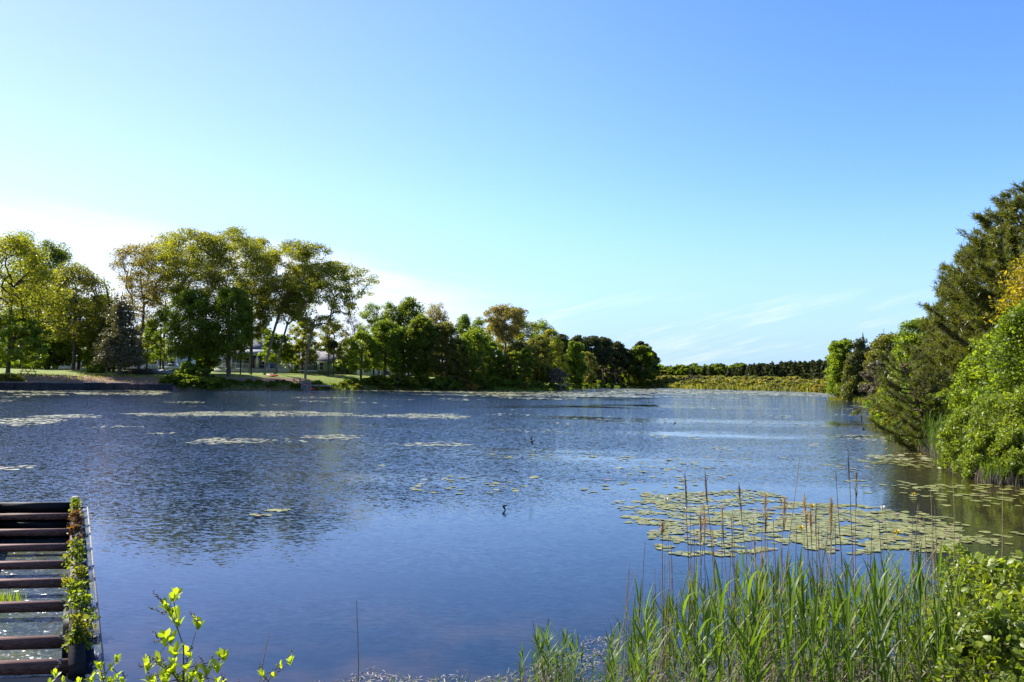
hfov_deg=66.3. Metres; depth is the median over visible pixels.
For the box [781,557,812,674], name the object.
reed
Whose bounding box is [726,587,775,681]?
reed
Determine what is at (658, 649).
reed
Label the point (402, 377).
bank bush
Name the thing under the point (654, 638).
reed
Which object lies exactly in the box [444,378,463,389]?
bank bush
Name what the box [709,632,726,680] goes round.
reed
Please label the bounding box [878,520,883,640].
dry reed
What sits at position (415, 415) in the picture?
distant lily pads
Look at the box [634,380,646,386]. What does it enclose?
bank bush
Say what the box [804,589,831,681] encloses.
reed
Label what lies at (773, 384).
marsh shrub
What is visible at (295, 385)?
bank bush
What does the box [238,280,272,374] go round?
oak tree
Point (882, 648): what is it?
reed
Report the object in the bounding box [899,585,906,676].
dry reed
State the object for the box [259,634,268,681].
dry reed
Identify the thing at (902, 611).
reed
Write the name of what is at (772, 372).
spruce tree
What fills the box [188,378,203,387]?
bank bush
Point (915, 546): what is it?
dry reed
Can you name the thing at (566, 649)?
reed
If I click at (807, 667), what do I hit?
reed
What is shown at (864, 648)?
reed
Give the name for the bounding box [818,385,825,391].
marsh shrub
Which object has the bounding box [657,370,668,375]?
wood shrub
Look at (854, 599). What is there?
reed
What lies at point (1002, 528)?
dry reed
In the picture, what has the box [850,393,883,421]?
shore shrub
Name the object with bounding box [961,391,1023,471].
shore shrub
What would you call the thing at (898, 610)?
reed
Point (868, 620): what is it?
reed
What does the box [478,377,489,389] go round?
bank bush
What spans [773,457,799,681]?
dry reed
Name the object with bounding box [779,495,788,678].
dry reed
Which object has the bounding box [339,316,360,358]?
birch tree
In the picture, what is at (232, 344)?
maple tree
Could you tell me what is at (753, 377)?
marsh shrub
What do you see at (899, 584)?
reed
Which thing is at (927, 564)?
dry reed
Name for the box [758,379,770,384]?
marsh shrub
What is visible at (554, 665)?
reed litter
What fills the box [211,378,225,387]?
bank bush
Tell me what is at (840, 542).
dry reed
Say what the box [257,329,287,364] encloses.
maple tree
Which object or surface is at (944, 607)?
reed
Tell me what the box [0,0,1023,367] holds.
sky
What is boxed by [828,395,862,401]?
tip shore grass
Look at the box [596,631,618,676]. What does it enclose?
reed
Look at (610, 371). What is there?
oak tree
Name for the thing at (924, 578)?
dry reed
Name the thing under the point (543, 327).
oak tree
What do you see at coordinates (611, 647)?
reed
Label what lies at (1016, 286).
oak tree
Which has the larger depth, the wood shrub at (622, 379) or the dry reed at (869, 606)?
the wood shrub at (622, 379)
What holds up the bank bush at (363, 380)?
on the ground at (110, 376)
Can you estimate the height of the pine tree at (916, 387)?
4.920 m
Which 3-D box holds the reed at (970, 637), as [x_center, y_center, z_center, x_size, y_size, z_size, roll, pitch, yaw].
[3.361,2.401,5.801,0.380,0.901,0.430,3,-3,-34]
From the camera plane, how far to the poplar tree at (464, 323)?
167.60 m
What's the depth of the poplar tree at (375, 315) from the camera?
164.45 m
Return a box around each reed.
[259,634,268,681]
[356,600,358,681]
[507,654,529,680]
[511,642,529,675]
[521,634,539,680]
[522,638,551,681]
[524,628,551,680]
[526,625,558,681]
[529,634,568,681]
[530,651,548,680]
[531,624,563,679]
[531,634,553,681]
[531,645,542,678]
[532,616,551,664]
[532,620,545,681]
[537,639,568,681]
[540,645,568,681]
[544,650,573,681]
[546,645,560,672]
[548,624,572,678]
[550,628,576,676]
[550,632,582,681]
[551,638,574,681]
[555,634,585,678]
[560,629,585,678]
[565,630,579,665]
[565,657,574,681]
[566,633,586,681]
[572,643,588,681]
[585,644,605,681]
[587,646,628,681]
[590,653,624,681]
[593,620,622,679]
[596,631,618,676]
[599,638,629,681]
[601,618,623,658]
[602,638,611,674]
[608,628,615,656]
[609,589,665,681]
[610,568,636,678]
[611,614,639,678]
[611,622,627,680]
[617,632,641,681]
[618,630,653,681]
[619,602,651,681]
[619,617,642,681]
[621,597,642,676]
[622,569,628,679]
[622,582,676,681]
[623,576,628,680]
[623,637,656,680]
[624,574,659,670]
[625,595,663,681]
[630,633,662,681]
[631,646,650,681]
[639,589,661,674]
[640,541,645,668]
[641,603,660,661]
[642,577,660,676]
[642,619,662,679]
[643,592,675,669]
[644,640,699,681]
[647,592,683,681]
[647,605,668,672]
[648,603,666,655]
[649,624,698,681]
[653,568,655,681]
[653,600,680,667]
[655,591,679,681]
[656,569,689,681]
[656,588,693,681]
[657,596,681,660]
[658,578,662,680]
[658,586,687,681]
[660,555,739,681]
[660,592,729,681]
[664,553,664,681]
[664,569,700,655]
[665,561,669,681]
[665,585,730,681]
[669,611,674,679]
[670,581,690,664]
[671,550,676,681]
[672,587,686,681]
[673,579,701,681]
[674,572,724,681]
[675,593,725,681]
[677,598,714,679]
[678,602,703,681]
[683,475,693,631]
[684,556,737,681]
[686,561,690,677]
[687,542,703,681]
[690,518,693,623]
[690,585,741,681]
[693,525,694,654]
[695,582,732,681]
[697,567,718,672]
[698,511,703,664]
[698,574,724,644]
[699,558,735,681]
[700,578,764,681]
[701,504,707,604]
[703,569,727,666]
[704,472,717,657]
[708,605,730,674]
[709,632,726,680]
[710,524,718,619]
[710,562,782,681]
[712,592,741,681]
[712,613,740,681]
[714,595,738,681]
[718,594,734,670]
[720,503,728,654]
[720,581,737,679]
[722,575,748,669]
[723,529,732,679]
[723,569,795,681]
[723,571,798,681]
[724,559,787,681]
[724,564,742,680]
[724,565,790,679]
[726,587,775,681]
[727,605,768,680]
[730,550,732,659]
[730,587,782,681]
[731,522,739,681]
[731,560,736,649]
[732,512,737,681]
[732,542,750,618]
[732,587,749,679]
[733,614,774,681]
[733,628,784,681]
[736,548,745,654]
[736,562,741,681]
[737,485,748,580]
[738,566,771,643]
[738,588,742,681]
[740,553,787,648]
[740,621,778,681]
[742,546,792,653]
[748,600,794,677]
[749,603,751,661]
[752,563,769,680]
[753,517,760,681]
[753,537,757,646]
[754,565,787,680]
[754,571,784,673]
[758,532,761,627]
[759,562,789,664]
[760,563,786,673]
[760,585,787,681]
[761,491,769,681]
[761,554,764,670]
[764,562,800,675]
[765,582,805,681]
[766,562,794,678]
[767,543,770,673]
[767,555,786,673]
[769,634,812,681]
[770,537,772,681]
[770,556,797,673]
[770,562,800,681]
[772,570,814,681]
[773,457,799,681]
[773,520,775,681]
[778,602,781,674]
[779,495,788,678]
[779,562,805,675]
[779,581,800,658]
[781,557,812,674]
[782,550,790,654]
[782,593,808,679]
[783,572,787,681]
[784,545,810,641]
[785,572,825,665]
[787,565,819,681]
[787,576,837,681]
[788,599,814,681]
[790,565,811,658]
[792,567,811,656]
[792,578,830,680]
[792,580,839,678]
[794,529,796,681]
[794,546,833,671]
[795,559,801,681]
[797,594,828,681]
[799,578,832,650]
[801,493,810,580]
[801,565,861,679]
[802,566,863,681]
[804,576,889,681]
[804,582,855,681]
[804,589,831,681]
[807,506,817,677]
[807,580,858,681]
[807,584,842,672]
[808,561,838,681]
[808,607,825,679]
[810,518,835,681]
[812,502,816,680]
[812,554,889,681]
[812,570,873,681]
[814,549,830,631]
[818,532,826,679]
[818,534,827,593]
[818,568,868,681]
[818,573,839,654]
[818,582,861,681]
[821,530,828,673]
[823,544,863,679]
[824,549,826,642]
[825,599,872,681]
[826,601,835,677]
[827,556,858,642]
[828,496,834,655]
[831,551,864,623]
[832,590,869,681]
[833,609,864,681]
[833,610,871,681]
[835,531,835,667]
[836,477,844,681]
[836,606,852,681]
[837,559,878,681]
[838,564,908,681]
[838,599,872,679]
[840,552,909,681]
[841,524,953,681]
[843,564,870,680]
[847,448,853,614]
[847,557,851,681]
[849,581,873,662]
[851,576,872,665]
[851,582,889,680]
[852,621,868,666]
[854,473,857,674]
[854,542,894,665]
[855,550,901,681]
[857,572,871,651]
[857,593,872,673]
[858,561,877,636]
[861,606,906,681]
[862,553,887,681]
[863,584,898,681]
[864,574,908,681]
[865,555,923,681]
[867,523,872,681]
[870,550,906,666]
[870,565,911,681]
[872,579,895,636]
[877,547,890,614]
[877,547,908,658]
[877,554,899,642]
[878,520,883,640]
[880,554,903,649]
[883,581,920,681]
[885,521,899,664]
[887,585,904,651]
[890,557,959,676]
[893,581,913,665]
[894,541,947,681]
[895,577,896,681]
[898,542,933,676]
[898,576,951,681]
[898,581,914,670]
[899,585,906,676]
[902,569,905,677]
[905,504,919,624]
[905,566,950,681]
[907,539,953,608]
[910,505,917,638]
[911,539,913,681]
[911,551,921,630]
[911,559,976,681]
[912,550,925,619]
[913,575,974,680]
[913,576,927,643]
[913,580,948,681]
[914,549,947,616]
[918,549,944,607]
[923,518,932,623]
[924,544,932,634]
[924,550,925,634]
[926,421,932,455]
[930,491,934,624]
[930,556,977,661]
[931,560,992,681]
[932,537,935,645]
[932,563,979,619]
[933,539,936,623]
[934,505,941,611]
[943,600,978,677]
[953,486,954,589]
[953,535,959,664]
[958,423,966,453]
[968,583,1023,681]
[1000,489,1003,586]
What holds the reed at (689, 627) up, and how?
on the ground at (110, 376)
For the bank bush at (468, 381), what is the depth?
156.23 m
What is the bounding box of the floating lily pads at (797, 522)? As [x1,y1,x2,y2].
[431,452,1023,555]
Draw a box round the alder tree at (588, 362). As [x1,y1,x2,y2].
[582,351,598,384]
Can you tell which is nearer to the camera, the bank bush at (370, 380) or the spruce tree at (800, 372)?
the bank bush at (370, 380)
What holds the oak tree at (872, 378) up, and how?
on the ground at (110, 376)
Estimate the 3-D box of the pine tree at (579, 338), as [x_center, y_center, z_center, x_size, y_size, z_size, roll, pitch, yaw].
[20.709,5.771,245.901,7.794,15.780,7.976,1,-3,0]
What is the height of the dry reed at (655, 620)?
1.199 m
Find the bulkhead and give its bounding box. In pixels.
[0,382,171,390]
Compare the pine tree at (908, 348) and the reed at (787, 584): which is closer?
the reed at (787, 584)
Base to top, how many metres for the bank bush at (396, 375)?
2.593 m
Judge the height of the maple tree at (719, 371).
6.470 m
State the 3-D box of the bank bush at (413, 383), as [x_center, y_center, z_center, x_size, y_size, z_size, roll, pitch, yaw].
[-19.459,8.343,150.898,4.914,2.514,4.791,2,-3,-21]
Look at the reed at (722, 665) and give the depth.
5.82 m
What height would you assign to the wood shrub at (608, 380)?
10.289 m
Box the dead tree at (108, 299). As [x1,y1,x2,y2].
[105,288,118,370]
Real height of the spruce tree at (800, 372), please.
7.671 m
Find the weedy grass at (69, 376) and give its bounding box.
[3,373,162,382]
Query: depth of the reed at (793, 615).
8.03 m
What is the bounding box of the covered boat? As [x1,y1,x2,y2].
[151,369,173,373]
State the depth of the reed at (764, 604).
7.46 m
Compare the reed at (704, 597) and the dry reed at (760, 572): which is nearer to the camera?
the dry reed at (760, 572)
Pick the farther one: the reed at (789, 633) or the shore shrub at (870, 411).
the shore shrub at (870, 411)
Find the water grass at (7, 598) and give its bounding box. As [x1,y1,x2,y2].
[0,589,26,601]
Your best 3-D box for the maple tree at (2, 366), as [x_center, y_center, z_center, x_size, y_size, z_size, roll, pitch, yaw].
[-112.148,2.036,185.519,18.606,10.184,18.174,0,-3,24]
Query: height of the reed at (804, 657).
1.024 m
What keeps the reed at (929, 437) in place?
on the ground at (110, 376)
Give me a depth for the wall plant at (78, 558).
11.45 m
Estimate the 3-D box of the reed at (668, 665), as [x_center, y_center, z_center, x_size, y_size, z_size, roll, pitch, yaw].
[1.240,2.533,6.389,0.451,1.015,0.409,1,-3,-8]
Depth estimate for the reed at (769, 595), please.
6.44 m
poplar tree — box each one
[355,302,384,375]
[378,300,404,376]
[454,314,474,347]
[470,316,487,348]
[884,317,928,387]
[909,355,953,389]
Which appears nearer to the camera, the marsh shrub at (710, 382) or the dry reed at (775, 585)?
the dry reed at (775, 585)
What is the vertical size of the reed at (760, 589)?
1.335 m
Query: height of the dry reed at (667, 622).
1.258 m
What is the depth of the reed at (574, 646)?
8.20 m
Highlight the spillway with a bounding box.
[0,496,104,678]
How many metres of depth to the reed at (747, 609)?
5.91 m
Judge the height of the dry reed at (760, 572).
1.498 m
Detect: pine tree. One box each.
[555,334,571,361]
[570,334,590,358]
[583,335,602,370]
[595,336,614,382]
[608,341,628,384]
[620,349,636,382]
[635,341,648,366]
[646,350,660,370]
[864,344,956,449]
[896,286,955,379]
[909,242,1013,392]
[924,206,1023,386]
[928,180,1023,388]
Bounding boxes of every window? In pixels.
[242,357,248,364]
[319,362,323,369]
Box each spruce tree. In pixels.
[688,367,694,375]
[706,365,714,375]
[726,368,731,376]
[737,367,742,375]
[740,365,745,374]
[749,363,757,374]
[751,364,761,376]
[762,364,770,376]
[769,365,776,376]
[774,364,779,376]
[778,361,786,377]
[784,362,791,377]
[787,363,797,376]
[793,364,800,376]
[796,364,808,378]
[800,360,809,379]
[808,361,814,380]
[811,361,820,379]
[816,362,825,378]
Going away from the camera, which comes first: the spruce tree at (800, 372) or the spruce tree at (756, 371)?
the spruce tree at (800, 372)
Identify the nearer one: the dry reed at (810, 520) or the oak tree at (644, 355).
the dry reed at (810, 520)
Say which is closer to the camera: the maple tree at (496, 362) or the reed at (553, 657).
the reed at (553, 657)
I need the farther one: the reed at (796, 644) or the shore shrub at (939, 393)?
the shore shrub at (939, 393)
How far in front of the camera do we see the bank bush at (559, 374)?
175.46 m
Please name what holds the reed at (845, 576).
on the ground at (110, 376)
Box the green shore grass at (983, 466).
[876,415,1023,485]
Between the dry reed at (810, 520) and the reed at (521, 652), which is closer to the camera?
the dry reed at (810, 520)
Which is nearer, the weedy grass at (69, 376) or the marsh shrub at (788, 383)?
the weedy grass at (69, 376)
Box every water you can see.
[0,387,1023,681]
[0,538,68,677]
[80,507,102,673]
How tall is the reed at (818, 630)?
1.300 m
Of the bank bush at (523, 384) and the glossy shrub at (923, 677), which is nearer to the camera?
the glossy shrub at (923, 677)
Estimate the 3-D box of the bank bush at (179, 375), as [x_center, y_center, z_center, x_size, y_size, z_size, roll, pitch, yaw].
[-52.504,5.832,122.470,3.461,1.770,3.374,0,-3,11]
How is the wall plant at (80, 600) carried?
on the spillway
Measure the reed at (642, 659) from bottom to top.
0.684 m
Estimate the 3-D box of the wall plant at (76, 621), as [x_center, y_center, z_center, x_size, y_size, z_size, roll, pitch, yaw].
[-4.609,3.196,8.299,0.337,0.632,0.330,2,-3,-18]
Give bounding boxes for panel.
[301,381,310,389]
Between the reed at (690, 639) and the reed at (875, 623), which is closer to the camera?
the reed at (875, 623)
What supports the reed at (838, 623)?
on the ground at (110, 376)
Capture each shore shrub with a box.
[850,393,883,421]
[862,383,908,408]
[862,386,881,402]
[867,399,888,425]
[873,385,906,421]
[880,390,910,423]
[880,409,921,429]
[891,393,932,428]
[904,390,948,424]
[921,396,948,439]
[932,406,987,468]
[950,430,1000,478]
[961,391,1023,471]
[981,426,1023,482]
[993,383,1023,458]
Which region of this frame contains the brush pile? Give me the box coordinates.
[112,366,159,374]
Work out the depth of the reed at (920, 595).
5.81 m
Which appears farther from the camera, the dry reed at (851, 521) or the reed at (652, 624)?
the reed at (652, 624)
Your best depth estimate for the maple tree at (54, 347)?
146.37 m
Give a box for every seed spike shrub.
[48,661,65,681]
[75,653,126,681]
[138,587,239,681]
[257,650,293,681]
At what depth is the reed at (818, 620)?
5.96 m
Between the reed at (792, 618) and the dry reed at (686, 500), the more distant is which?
the reed at (792, 618)
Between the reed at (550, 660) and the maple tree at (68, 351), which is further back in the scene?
the maple tree at (68, 351)
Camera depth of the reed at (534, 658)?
7.65 m
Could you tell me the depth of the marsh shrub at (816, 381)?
217.80 m
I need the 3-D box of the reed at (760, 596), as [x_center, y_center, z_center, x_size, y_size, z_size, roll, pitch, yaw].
[1.835,2.276,5.889,0.547,1.230,0.351,1,-3,3]
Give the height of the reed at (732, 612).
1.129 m
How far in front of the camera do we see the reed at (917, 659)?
5.63 m
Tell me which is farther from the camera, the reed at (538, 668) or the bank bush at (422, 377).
the bank bush at (422, 377)
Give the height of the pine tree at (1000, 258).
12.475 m
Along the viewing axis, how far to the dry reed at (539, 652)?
6.30 m
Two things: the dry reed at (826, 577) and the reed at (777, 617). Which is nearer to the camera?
the dry reed at (826, 577)
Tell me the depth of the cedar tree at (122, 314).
126.13 m
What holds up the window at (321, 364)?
in the house at (322, 364)
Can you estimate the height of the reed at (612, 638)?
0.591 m
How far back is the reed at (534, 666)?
7.36 m
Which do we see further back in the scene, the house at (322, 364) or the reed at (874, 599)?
the house at (322, 364)
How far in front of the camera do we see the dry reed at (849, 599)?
6.08 m
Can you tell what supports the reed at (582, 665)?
on the ground at (110, 376)
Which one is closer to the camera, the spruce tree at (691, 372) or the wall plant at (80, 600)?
the wall plant at (80, 600)
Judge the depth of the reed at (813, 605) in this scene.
6.39 m
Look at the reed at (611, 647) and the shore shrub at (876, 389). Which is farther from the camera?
the shore shrub at (876, 389)
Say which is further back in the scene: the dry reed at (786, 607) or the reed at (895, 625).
the reed at (895, 625)
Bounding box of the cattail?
[657,521,666,681]
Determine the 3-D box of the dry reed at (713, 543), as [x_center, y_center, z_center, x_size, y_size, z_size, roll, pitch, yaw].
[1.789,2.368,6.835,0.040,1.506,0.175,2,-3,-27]
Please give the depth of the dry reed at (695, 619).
5.75 m
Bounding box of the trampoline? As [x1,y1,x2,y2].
[297,362,316,374]
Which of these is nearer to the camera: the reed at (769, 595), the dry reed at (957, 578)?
the dry reed at (957, 578)
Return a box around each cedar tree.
[83,305,130,370]
[90,288,148,374]
[314,339,341,375]
[502,350,523,380]
[515,347,534,380]
[838,349,864,400]
[843,332,870,397]
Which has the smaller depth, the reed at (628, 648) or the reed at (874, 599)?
the reed at (874, 599)
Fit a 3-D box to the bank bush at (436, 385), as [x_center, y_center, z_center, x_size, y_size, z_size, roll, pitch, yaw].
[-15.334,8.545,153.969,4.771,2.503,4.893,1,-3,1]
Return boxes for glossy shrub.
[893,606,983,681]
[909,551,1023,681]
[925,537,975,673]
[925,601,1023,681]
[954,550,1023,681]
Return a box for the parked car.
[158,363,179,370]
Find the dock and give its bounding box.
[310,385,334,389]
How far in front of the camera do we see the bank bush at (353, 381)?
145.89 m
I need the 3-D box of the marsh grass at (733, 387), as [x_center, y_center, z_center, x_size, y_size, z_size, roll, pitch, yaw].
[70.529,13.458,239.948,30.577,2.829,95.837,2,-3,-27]
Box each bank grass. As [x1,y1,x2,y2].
[176,379,650,390]
[276,653,915,681]
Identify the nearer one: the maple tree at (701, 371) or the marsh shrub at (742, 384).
the marsh shrub at (742, 384)
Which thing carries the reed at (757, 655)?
on the ground at (110, 376)
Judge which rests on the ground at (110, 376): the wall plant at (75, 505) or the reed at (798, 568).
the reed at (798, 568)
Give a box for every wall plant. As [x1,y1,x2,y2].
[59,539,87,568]
[59,561,90,591]
[60,589,100,626]
[60,613,96,650]
[62,579,90,608]
[62,625,92,651]
[63,536,84,559]
[66,508,84,529]
[66,524,82,542]
[68,500,83,519]
[70,497,80,510]
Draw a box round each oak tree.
[0,226,41,367]
[0,231,74,372]
[16,239,75,368]
[39,260,121,369]
[106,236,180,369]
[128,233,202,368]
[147,226,238,358]
[182,225,271,372]
[227,232,280,372]
[233,303,253,374]
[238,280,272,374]
[247,238,340,374]
[264,263,325,373]
[276,260,379,378]
[403,313,438,374]
[426,319,463,375]
[482,303,528,354]
[483,324,511,367]
[501,315,539,368]
[501,341,543,378]
[524,335,556,381]
[530,318,556,364]
[592,365,622,383]
[619,363,644,383]
[627,345,660,385]
[858,330,906,395]
[858,359,890,397]
[981,255,1023,389]
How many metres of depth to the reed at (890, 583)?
8.76 m
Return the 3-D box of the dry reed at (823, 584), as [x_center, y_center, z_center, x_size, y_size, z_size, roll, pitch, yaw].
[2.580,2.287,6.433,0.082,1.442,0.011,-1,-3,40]
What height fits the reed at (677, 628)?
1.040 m
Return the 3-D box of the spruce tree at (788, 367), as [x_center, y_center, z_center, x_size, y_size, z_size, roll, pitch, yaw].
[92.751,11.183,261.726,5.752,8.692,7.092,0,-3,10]
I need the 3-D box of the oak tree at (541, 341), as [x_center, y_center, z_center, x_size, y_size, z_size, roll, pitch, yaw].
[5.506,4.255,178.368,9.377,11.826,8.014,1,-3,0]
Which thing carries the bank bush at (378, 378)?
on the ground at (110, 376)
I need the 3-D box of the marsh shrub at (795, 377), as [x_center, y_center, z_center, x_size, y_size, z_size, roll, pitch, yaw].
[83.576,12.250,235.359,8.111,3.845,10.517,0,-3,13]
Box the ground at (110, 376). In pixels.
[0,368,1016,681]
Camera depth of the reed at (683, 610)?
5.08 m
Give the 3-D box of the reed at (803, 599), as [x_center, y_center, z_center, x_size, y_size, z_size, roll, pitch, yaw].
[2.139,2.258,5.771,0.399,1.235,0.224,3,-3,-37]
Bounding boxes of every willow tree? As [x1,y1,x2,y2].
[426,302,453,376]
[523,358,547,383]
[534,329,568,384]
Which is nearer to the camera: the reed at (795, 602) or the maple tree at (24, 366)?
the reed at (795, 602)
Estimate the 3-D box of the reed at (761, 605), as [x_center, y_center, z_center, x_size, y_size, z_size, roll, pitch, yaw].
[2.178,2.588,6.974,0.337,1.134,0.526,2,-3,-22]
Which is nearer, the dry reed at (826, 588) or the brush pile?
the dry reed at (826, 588)
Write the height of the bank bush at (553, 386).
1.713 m
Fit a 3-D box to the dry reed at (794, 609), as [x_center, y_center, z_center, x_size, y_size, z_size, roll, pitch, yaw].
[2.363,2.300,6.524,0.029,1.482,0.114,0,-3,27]
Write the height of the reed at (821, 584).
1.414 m
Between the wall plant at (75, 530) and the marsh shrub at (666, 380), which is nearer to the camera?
the wall plant at (75, 530)
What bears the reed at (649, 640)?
on the ground at (110, 376)
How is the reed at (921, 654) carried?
on the ground at (110, 376)
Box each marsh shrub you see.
[662,379,676,383]
[668,375,682,379]
[674,380,687,386]
[685,374,703,379]
[688,379,707,386]
[707,381,721,387]
[717,374,726,379]
[719,381,736,386]
[725,376,742,380]
[736,382,751,387]
[748,375,762,379]
[757,376,778,380]
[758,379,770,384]
[765,383,782,389]
[775,376,801,379]
[778,381,795,388]
[797,384,813,390]
[808,378,822,384]
[812,384,824,391]
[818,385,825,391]
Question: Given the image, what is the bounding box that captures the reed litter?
[319,629,967,681]
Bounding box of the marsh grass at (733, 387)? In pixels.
[652,380,827,392]
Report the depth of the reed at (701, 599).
7.78 m
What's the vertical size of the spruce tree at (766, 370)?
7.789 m
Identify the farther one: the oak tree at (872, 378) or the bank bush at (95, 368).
the bank bush at (95, 368)
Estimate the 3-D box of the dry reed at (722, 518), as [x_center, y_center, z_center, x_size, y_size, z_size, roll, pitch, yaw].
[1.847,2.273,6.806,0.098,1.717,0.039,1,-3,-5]
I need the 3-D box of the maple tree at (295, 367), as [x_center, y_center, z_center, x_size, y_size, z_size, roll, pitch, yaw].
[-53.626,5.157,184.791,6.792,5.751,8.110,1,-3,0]
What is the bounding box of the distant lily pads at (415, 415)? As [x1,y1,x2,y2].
[0,388,932,488]
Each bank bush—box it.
[0,373,13,380]
[9,375,24,381]
[85,363,105,372]
[159,375,178,383]
[169,373,184,382]
[172,380,185,387]
[173,360,198,375]
[177,374,188,380]
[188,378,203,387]
[194,367,215,377]
[194,376,208,384]
[200,379,219,388]
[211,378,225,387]
[290,383,299,388]
[348,378,360,384]
[350,383,364,389]
[360,378,367,383]
[365,377,376,384]
[369,375,388,385]
[378,376,401,389]
[390,373,406,385]
[398,373,408,384]
[404,378,421,389]
[414,374,427,382]
[422,378,444,389]
[430,375,450,387]
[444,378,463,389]
[460,379,477,388]
[463,381,479,390]
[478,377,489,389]
[519,381,534,388]
[530,380,544,386]
[537,384,548,389]
[546,367,569,389]
[549,383,560,389]
[565,383,577,388]
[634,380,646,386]
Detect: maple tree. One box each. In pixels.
[0,297,51,368]
[0,315,56,373]
[0,338,57,368]
[23,306,77,368]
[50,295,103,369]
[81,293,115,369]
[130,319,162,369]
[140,309,181,369]
[161,286,215,360]
[192,324,227,369]
[201,285,256,375]
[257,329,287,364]
[258,333,294,372]
[281,354,298,372]
[283,321,321,373]
[286,347,321,371]
[316,320,349,376]
[332,338,359,374]
[343,330,381,379]
[364,319,406,376]
[383,326,413,373]
[393,296,426,375]
[404,350,443,376]
[437,337,472,381]
[451,326,492,379]
[480,341,505,377]
[562,340,587,387]
[667,366,681,375]
[675,365,694,376]
[693,368,706,375]
[712,363,725,367]
[713,367,724,375]
[824,337,855,397]
[940,330,1023,431]
[940,371,978,435]
[967,299,1023,426]
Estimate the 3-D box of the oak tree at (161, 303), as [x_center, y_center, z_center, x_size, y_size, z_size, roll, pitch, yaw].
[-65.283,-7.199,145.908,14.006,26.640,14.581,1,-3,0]
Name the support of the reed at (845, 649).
on the ground at (110, 376)
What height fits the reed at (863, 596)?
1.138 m
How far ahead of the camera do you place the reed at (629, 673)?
6.32 m
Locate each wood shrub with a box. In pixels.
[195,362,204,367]
[588,365,618,383]
[616,374,624,382]
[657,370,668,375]
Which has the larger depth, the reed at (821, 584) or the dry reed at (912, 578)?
the reed at (821, 584)
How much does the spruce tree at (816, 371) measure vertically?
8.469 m
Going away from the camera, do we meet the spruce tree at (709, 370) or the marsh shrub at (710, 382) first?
the marsh shrub at (710, 382)
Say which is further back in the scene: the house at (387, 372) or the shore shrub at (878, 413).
the house at (387, 372)
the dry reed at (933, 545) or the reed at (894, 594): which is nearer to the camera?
the dry reed at (933, 545)
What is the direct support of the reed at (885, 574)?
on the ground at (110, 376)
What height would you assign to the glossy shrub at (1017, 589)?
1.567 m
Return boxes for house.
[58,355,98,369]
[122,345,195,370]
[214,339,293,372]
[299,350,357,374]
[357,366,380,374]
[381,365,409,375]
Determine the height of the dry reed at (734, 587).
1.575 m
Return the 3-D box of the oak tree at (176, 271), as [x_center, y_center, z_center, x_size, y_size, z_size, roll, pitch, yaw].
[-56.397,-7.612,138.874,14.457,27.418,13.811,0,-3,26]
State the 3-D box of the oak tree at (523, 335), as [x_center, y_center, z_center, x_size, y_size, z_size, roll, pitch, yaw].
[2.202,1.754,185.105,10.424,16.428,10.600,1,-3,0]
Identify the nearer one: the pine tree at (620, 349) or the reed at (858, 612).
the reed at (858, 612)
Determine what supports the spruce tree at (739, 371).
on the ground at (110, 376)
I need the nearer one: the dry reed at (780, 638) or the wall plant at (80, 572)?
the dry reed at (780, 638)
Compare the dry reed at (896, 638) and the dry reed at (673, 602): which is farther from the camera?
the dry reed at (673, 602)
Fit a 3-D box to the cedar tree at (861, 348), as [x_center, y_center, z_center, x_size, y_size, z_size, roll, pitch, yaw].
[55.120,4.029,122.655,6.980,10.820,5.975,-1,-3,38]
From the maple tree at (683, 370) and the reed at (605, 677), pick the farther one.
the maple tree at (683, 370)
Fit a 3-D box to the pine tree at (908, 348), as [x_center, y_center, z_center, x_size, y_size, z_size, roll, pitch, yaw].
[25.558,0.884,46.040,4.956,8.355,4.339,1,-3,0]
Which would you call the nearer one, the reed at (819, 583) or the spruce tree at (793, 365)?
the reed at (819, 583)
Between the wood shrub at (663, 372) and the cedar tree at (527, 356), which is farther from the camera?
the wood shrub at (663, 372)
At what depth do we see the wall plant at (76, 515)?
14.45 m
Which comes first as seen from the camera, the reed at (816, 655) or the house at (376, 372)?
the reed at (816, 655)
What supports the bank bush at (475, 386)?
on the ground at (110, 376)
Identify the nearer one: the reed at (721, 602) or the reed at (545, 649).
the reed at (721, 602)
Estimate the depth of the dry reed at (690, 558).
6.55 m
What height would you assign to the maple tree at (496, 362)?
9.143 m
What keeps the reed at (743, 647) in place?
on the ground at (110, 376)
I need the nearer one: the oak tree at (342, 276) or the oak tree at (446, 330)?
the oak tree at (342, 276)
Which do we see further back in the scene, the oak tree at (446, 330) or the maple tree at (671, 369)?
the maple tree at (671, 369)
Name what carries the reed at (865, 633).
on the ground at (110, 376)
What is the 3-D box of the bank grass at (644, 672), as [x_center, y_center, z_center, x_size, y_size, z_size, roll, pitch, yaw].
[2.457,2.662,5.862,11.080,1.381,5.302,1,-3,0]
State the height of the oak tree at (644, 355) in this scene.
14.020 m
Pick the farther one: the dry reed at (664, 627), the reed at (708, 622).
the dry reed at (664, 627)
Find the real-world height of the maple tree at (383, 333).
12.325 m
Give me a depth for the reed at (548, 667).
7.13 m
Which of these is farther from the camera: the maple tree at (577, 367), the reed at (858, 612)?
the maple tree at (577, 367)
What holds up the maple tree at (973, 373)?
on the ground at (110, 376)
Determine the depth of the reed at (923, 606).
7.12 m
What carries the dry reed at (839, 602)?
on the ground at (110, 376)
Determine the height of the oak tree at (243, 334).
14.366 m
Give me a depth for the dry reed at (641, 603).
6.66 m

